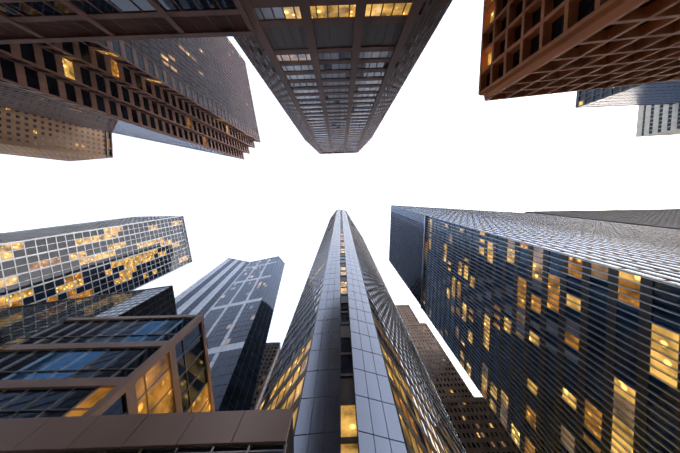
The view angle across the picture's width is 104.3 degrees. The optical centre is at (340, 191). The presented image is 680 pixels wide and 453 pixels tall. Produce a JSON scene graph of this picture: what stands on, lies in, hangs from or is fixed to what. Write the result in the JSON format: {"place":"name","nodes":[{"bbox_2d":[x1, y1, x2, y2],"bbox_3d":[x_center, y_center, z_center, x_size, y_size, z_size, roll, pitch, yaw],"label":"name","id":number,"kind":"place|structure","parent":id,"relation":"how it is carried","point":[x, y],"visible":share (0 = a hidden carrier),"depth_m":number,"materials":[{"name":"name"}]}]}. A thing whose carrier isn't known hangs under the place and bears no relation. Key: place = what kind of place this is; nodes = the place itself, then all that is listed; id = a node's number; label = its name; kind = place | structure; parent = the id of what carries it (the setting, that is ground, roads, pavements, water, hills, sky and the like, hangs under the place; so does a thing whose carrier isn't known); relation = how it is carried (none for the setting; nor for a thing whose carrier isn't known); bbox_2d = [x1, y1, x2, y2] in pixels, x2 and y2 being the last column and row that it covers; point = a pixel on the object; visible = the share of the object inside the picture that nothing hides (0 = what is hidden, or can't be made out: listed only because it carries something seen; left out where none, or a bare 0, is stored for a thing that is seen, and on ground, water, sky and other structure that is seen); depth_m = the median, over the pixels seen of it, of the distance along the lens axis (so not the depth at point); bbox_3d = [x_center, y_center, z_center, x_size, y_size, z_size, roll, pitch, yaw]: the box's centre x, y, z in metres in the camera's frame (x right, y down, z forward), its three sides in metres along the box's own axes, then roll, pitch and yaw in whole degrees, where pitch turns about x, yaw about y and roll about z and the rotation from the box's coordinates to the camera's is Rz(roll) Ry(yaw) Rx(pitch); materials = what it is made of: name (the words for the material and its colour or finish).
{"place":"outdoors","nodes":[
{"label":"outdoors","id":0,"kind":"place"},
{"bbox_2d":[0,37,260,158],"bbox_3d":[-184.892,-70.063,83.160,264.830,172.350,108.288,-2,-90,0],"label":"tower","id":1,"kind":"structure","parent":0,"point":[193,93],"depth_m":82.55,"materials":[{"name":"brown concrete"}]},
{"bbox_2d":[175,256,284,410],"bbox_3d":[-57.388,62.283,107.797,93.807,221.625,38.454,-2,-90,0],"label":"tower","id":2,"kind":"structure","parent":0,"point":[233,301],"depth_m":105.40,"materials":[{"name":"blue glass"}]},
{"bbox_2d":[250,342,280,409],"bbox_3d":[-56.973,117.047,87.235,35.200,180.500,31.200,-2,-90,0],"label":"skyscraper","id":3,"kind":"structure","parent":0,"point":[271,354],"depth_m":150.46,"materials":[{"name":"stone"}]},
{"bbox_2d":[0,0,679,396],"label":"sky","id":4,"kind":"structure","parent":0,"point":[438,144],"materials":[{"name":"white"}]},
{"bbox_2d":[233,0,452,153],"bbox_3d":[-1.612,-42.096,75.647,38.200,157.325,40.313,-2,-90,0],"label":"tower","id":5,"kind":"structure","parent":0,"point":[333,74],"depth_m":44.97,"materials":[{"name":"brown glass"}]},
{"bbox_2d":[395,305,521,452],"bbox_3d":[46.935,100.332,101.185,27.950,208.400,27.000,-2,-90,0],"label":"tower","id":6,"kind":"structure","parent":0,"point":[478,426],"depth_m":109.03,"materials":[{"name":"stone"}]},
{"bbox_2d":[389,205,679,452],"bbox_3d":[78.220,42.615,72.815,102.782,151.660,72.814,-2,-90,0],"label":"tower","id":7,"kind":"structure","parent":0,"point":[559,334],"depth_m":36.90,"materials":[{"name":"black glass"}]},
{"bbox_2d":[478,0,679,100],"bbox_3d":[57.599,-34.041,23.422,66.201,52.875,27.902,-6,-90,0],"label":"skyscraper","id":8,"kind":"structure","parent":0,"point":[535,47],"depth_m":37.57,"materials":[{"name":"concrete"}]},
{"bbox_2d":[525,209,679,229],"bbox_3d":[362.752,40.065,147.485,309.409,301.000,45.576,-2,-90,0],"label":"skyscraper","id":9,"kind":"structure","parent":0,"point":[665,218],"depth_m":235.02,"materials":[{"name":"grey concrete"}]},
{"bbox_2d":[575,80,679,107],"bbox_3d":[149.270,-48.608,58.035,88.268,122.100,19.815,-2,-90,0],"label":"tower","id":10,"kind":"structure","parent":0,"point":[661,93],"depth_m":107.36,"materials":[{"name":"grey glass"}]},
{"label":"ground","id":11,"kind":"structure","parent":0,"visible":0},
{"bbox_2d":[0,106,112,160],"bbox_3d":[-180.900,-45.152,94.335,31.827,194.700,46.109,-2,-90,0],"label":"tower","id":12,"kind":"structure","parent":11,"relation":"on","point":[27,134],"depth_m":153.39,"materials":[{"name":"concrete"}]},
{"bbox_2d":[0,285,176,350],"bbox_3d":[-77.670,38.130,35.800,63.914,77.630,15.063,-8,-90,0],"label":"building","id":13,"kind":"structure","parent":11,"relation":"on","point":[20,323],"depth_m":64.94,"materials":[{"name":"black glass"}]},
{"bbox_2d":[0,216,192,307],"bbox_3d":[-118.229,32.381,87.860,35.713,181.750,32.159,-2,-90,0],"label":"tower","id":14,"kind":"structure","parent":11,"relation":"on","point":[56,263],"depth_m":111.07,"materials":[{"name":"glass"}]},
{"bbox_2d":[0,313,214,418],"bbox_3d":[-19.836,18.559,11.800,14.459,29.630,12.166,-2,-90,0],"label":"building","id":15,"kind":"structure","parent":11,"relation":"on","point":[97,366],"depth_m":20.32,"materials":[{"name":"blue glass"}]},
{"bbox_2d":[0,0,256,43],"bbox_3d":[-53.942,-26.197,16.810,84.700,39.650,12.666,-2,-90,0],"label":"building","id":16,"kind":"structure","parent":11,"relation":"on","point":[36,21],"depth_m":32.56,"materials":[{"name":"brown metal"}]},
{"bbox_2d":[0,409,293,452],"bbox_3d":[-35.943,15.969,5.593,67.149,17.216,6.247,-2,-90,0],"label":"building","id":17,"kind":"structure","parent":11,"relation":"on","point":[257,431],"depth_m":13.04,"materials":[{"name":"brown metal"}]},
{"bbox_2d":[258,209,465,452],"bbox_3d":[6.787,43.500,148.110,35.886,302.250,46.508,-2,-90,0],"label":"tower","id":18,"kind":"structure","parent":11,"relation":"on","point":[349,374],"depth_m":36.45,"materials":[{"name":"grey glass"}]},
{"bbox_2d":[636,102,679,136],"bbox_3d":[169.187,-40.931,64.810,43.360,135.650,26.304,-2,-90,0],"label":"tower","id":19,"kind":"structure","parent":11,"relation":"on","point":[659,120],"depth_m":124.33,"materials":[{"name":"concrete"}]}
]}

